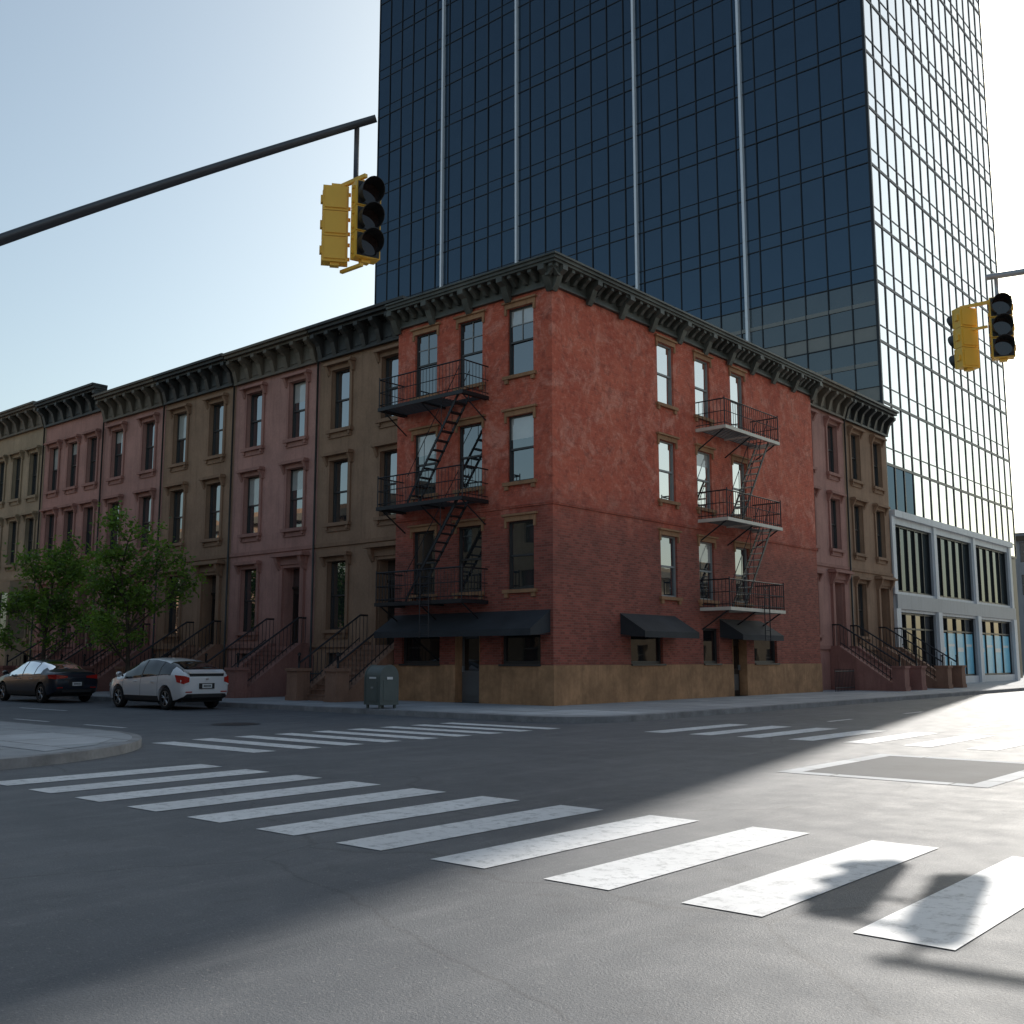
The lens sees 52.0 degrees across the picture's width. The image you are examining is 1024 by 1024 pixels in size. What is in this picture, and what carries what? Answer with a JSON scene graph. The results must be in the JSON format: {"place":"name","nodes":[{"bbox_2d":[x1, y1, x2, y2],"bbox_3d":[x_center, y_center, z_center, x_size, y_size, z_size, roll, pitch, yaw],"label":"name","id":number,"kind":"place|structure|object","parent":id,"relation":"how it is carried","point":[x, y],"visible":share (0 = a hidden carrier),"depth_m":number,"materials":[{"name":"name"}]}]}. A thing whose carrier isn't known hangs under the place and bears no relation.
{"place":"outdoors","nodes":[
{"label":"outdoors","id":0,"kind":"place"},
{"bbox_2d":[0,722,131,757],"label":"pavement","id":1,"kind":"structure","parent":0,"point":[8,728],"depth_m":19.34,"materials":[{"name":"concrete"}]},
{"bbox_2d":[0,732,111,750],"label":"pavement ramp","id":2,"kind":"structure","parent":1,"relation":"on","point":[45,741],"depth_m":17.59,"materials":[{"name":"concrete"}]},
{"bbox_2d":[0,115,384,273],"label":"traffic signal","id":3,"kind":"object","parent":1,"relation":"on","point":[366,235],"visible":1,"depth_m":14.02,"materials":[{"name":"metal"}]},
{"bbox_2d":[0,691,1023,1023],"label":"road","id":4,"kind":"structure","parent":0,"point":[122,911],"depth_m":7.13,"materials":[{"name":"grey asphalt"}]},
{"bbox_2d":[0,660,97,702],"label":"dark sedan car","id":5,"kind":"object","parent":4,"relation":"on","point":[42,681],"visible":1,"depth_m":37.00,"materials":[{"name":"black paint"}]},
{"bbox_2d":[0,721,141,769],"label":"kerb","id":6,"kind":"structure","parent":4,"relation":"on","point":[134,743],"depth_m":15.57,"materials":[{"name":"concrete"}]},
{"bbox_2d":[109,657,228,709],"bbox_3d":[-10.897,5.374,33.099,4.603,1.562,2.170,-7,-11,40],"label":"white hatchback car","id":7,"kind":"object","parent":4,"relation":"on","point":[168,683],"visible":1,"depth_m":31.96,"materials":[{"name":"paint"}]},
{"bbox_2d":[211,722,260,724],"bbox_3d":[-6.452,4.953,24.528,1.140,0.002,1.140,-7,-11,40],"label":"manhole cover","id":8,"kind":"object","parent":4,"relation":"on","point":[241,723],"visible":1,"depth_m":24.71,"materials":[{"name":"black metal"}]},
{"bbox_2d":[0,701,1023,949],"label":"crosswalk markings","id":9,"kind":"object","parent":4,"relation":"on","point":[960,913],"visible":1,"depth_m":8.65,"materials":[{"name":"paint"}]},
{"bbox_2d":[11,687,1023,722],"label":"kerb","id":10,"kind":"structure","parent":4,"relation":"on","point":[567,719],"depth_m":29.38,"materials":[{"name":"concrete"}]},
{"bbox_2d":[779,754,1023,787],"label":"road patch border","id":11,"kind":"object","parent":4,"relation":"on","point":[1002,779],"visible":1,"depth_m":13.90,"materials":[{"name":"concrete"}]},
{"bbox_2d":[803,756,1023,783],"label":"road patch","id":12,"kind":"object","parent":4,"relation":"on","point":[942,770],"visible":1,"depth_m":14.42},
{"bbox_2d":[946,268,1023,371],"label":"traffic signal","id":13,"kind":"object","parent":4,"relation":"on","point":[963,341],"visible":1,"depth_m":17.91,"materials":[{"name":"metal"}]},
{"bbox_2d":[0,0,1023,532],"label":"sky","id":14,"kind":"structure","parent":0,"point":[100,99],"materials":[{"name":"blue"}]},
{"bbox_2d":[92,672,1023,715],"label":"pavement","id":15,"kind":"structure","parent":0,"point":[662,706],"depth_m":33.29,"materials":[{"name":"concrete"}]},
{"bbox_2d":[0,401,46,668],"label":"tan townhouse","id":16,"kind":"structure","parent":15,"relation":"on","point":[23,430],"depth_m":56.93,"materials":[{"name":"paint"}]},
{"bbox_2d":[0,453,37,662],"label":"windows","id":17,"kind":"structure","parent":16,"relation":"in","point":[13,624],"depth_m":56.47,"materials":[{"name":"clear glass"}]},
{"bbox_2d":[0,382,107,676],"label":"pink townhouse","id":18,"kind":"structure","parent":15,"relation":"on","point":[74,425],"depth_m":53.29,"materials":[{"name":"paint"}]},
{"bbox_2d":[43,437,96,657],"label":"windows","id":19,"kind":"structure","parent":18,"relation":"in","point":[94,440],"depth_m":53.72,"materials":[{"name":"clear glass"}]},
{"bbox_2d":[0,530,115,659],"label":"street tree","id":20,"kind":"object","parent":15,"relation":"on","point":[56,566],"visible":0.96,"depth_m":43.55,"materials":[{"name":"green plant"}]},
{"bbox_2d":[60,376,166,690],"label":"pink townhouse","id":21,"kind":"structure","parent":15,"relation":"on","point":[134,415],"depth_m":49.33,"materials":[{"name":"paint"}]},
{"bbox_2d":[104,422,154,654],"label":"windows","id":22,"kind":"structure","parent":21,"relation":"in","point":[150,426],"depth_m":49.44,"materials":[{"name":"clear glass"}]},
{"bbox_2d":[62,500,210,672],"bbox_3d":[-14.593,3.318,39.148,5.420,7.045,5.332,-1,-8,10],"label":"street tree","id":23,"kind":"object","parent":15,"relation":"on","point":[129,601],"visible":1,"depth_m":38.72,"materials":[{"name":"green plant"}]},
{"bbox_2d":[115,353,236,676],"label":"brownstone townhouse","id":24,"kind":"structure","parent":15,"relation":"on","point":[199,398],"depth_m":45.67,"materials":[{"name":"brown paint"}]},
{"bbox_2d":[168,403,223,655],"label":"windows","id":25,"kind":"structure","parent":24,"relation":"in","point":[218,409],"depth_m":46.36,"materials":[{"name":"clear glass"}]},
{"bbox_2d":[204,327,320,697],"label":"pink townhouse","id":26,"kind":"structure","parent":15,"relation":"on","point":[272,556],"depth_m":42.02,"materials":[{"name":"paint"}]},
{"bbox_2d":[242,381,305,657],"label":"windows","id":27,"kind":"structure","parent":26,"relation":"in","point":[296,491],"depth_m":42.84,"materials":[{"name":"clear glass"}]},
{"bbox_2d":[285,295,407,701],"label":"brownstone townhouse","id":28,"kind":"structure","parent":15,"relation":"on","point":[358,358],"depth_m":38.87,"materials":[{"name":"brown paint"}]},
{"bbox_2d":[329,355,398,665],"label":"windows","id":29,"kind":"structure","parent":28,"relation":"in","point":[342,377],"depth_m":39.49,"materials":[{"name":"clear glass"}]},
{"bbox_2d":[364,665,398,708],"bbox_3d":[-3.660,4.888,29.430,0.736,1.210,0.669,-8,-11,44],"label":"green mailbox","id":30,"kind":"object","parent":15,"relation":"on","point":[381,686],"visible":1,"depth_m":29.21,"materials":[{"name":"metal"}]},
{"bbox_2d":[476,710,647,714],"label":"pavement ramp","id":31,"kind":"structure","parent":15,"relation":"on","point":[579,712],"depth_m":26.88,"materials":[{"name":"concrete"}]},
{"bbox_2d":[393,288,822,705],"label":"walls","id":32,"kind":"structure","parent":15,"relation":"on","point":[591,391],"depth_m":34.66,"materials":[{"name":"brick"}]},
{"bbox_2d":[374,356,488,637],"bbox_3d":[-2.659,-0.315,34.151,3.940,8.790,1.306,-7,-11,40],"label":"fire escape","id":33,"kind":"object","parent":32,"relation":"attached to","point":[419,405],"visible":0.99,"depth_m":33.79,"materials":[{"name":"black metal"}]},
{"bbox_2d":[374,609,550,637],"bbox_3d":[-1.717,3.542,33.034,6.758,0.780,0.963,-7,-11,40],"label":"awning","id":34,"kind":"object","parent":32,"relation":"attached to","point":[521,622],"visible":0.98,"depth_m":32.48,"materials":[{"name":"fabric"}]},
{"bbox_2d":[399,304,779,665],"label":"windows","id":35,"kind":"structure","parent":32,"relation":"attached to","point":[522,650],"depth_m":34.90,"materials":[{"name":"glass"}]},
{"bbox_2d":[462,636,739,702],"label":"doors","id":36,"kind":"structure","parent":32,"relation":"attached to","point":[470,668],"depth_m":33.57,"materials":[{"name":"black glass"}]},
{"bbox_2d":[385,250,823,400],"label":"cornice","id":37,"kind":"structure","parent":32,"relation":"attached to","point":[554,271],"depth_m":35.52,"materials":[{"name":"paint"}]},
{"bbox_2d":[395,294,817,607],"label":"stone trim","id":38,"kind":"structure","parent":32,"relation":"attached to","point":[522,301],"depth_m":35.08,"materials":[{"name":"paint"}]},
{"bbox_2d":[620,613,698,638],"bbox_3d":[4.913,3.772,34.669,0.963,0.780,3.308,-7,-11,40],"label":"awning","id":39,"kind":"object","parent":32,"relation":"attached to","point":[642,625],"visible":1,"depth_m":34.15,"materials":[{"name":"fabric"}]},
{"bbox_2d":[695,396,785,640],"bbox_3d":[8.590,0.406,39.175,1.306,8.760,4.210,-7,-11,40],"label":"fire escape","id":40,"kind":"object","parent":32,"relation":"attached to","point":[731,521],"visible":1,"depth_m":38.98,"materials":[{"name":"black metal"}]},
{"bbox_2d":[719,619,783,640],"bbox_3d":[9.021,4.436,39.399,0.963,0.780,3.208,-7,-11,40],"label":"awning","id":41,"kind":"object","parent":32,"relation":"attached to","point":[743,630],"visible":0.98,"depth_m":38.76,"materials":[{"name":"fabric"}]},
{"bbox_2d":[374,0,1022,682],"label":"glass office tower","id":42,"kind":"structure","parent":15,"relation":"on","point":[804,184],"depth_m":73.03,"materials":[{"name":"blue glass"}]},
{"bbox_2d":[895,525,1012,675],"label":"podium windows","id":43,"kind":"structure","parent":42,"relation":"in","point":[912,546],"depth_m":61.93,"materials":[{"name":"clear glass"}]},
{"bbox_2d":[842,392,966,688],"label":"brownstone townhouse","id":44,"kind":"structure","parent":15,"relation":"on","point":[867,423],"depth_m":52.07,"materials":[{"name":"brown paint"}]},
{"bbox_2d":[851,435,881,635],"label":"windows","id":45,"kind":"structure","parent":44,"relation":"in","point":[853,447],"depth_m":52.13,"materials":[{"name":"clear glass"}]},
{"bbox_2d":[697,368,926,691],"bbox_3d":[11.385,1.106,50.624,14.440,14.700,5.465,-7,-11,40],"label":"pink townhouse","id":46,"kind":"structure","parent":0,"point":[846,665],"depth_m":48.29,"materials":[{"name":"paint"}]},
{"bbox_2d":[827,425,836,548],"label":"windows","id":47,"kind":"structure","parent":46,"relation":"in","point":[830,436],"depth_m":49.88,"materials":[{"name":"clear glass"}]},
{"bbox_2d":[1015,532,1023,671],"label":"office building","id":48,"kind":"structure","parent":0,"point":[1019,560],"depth_m":112.27,"materials":[{"name":"concrete"}]},
{"bbox_2d":[1019,542,1023,594],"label":"windows","id":49,"kind":"structure","parent":48,"relation":"in","point":[1021,543],"depth_m":112.60,"materials":[{"name":"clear glass"}]}
]}

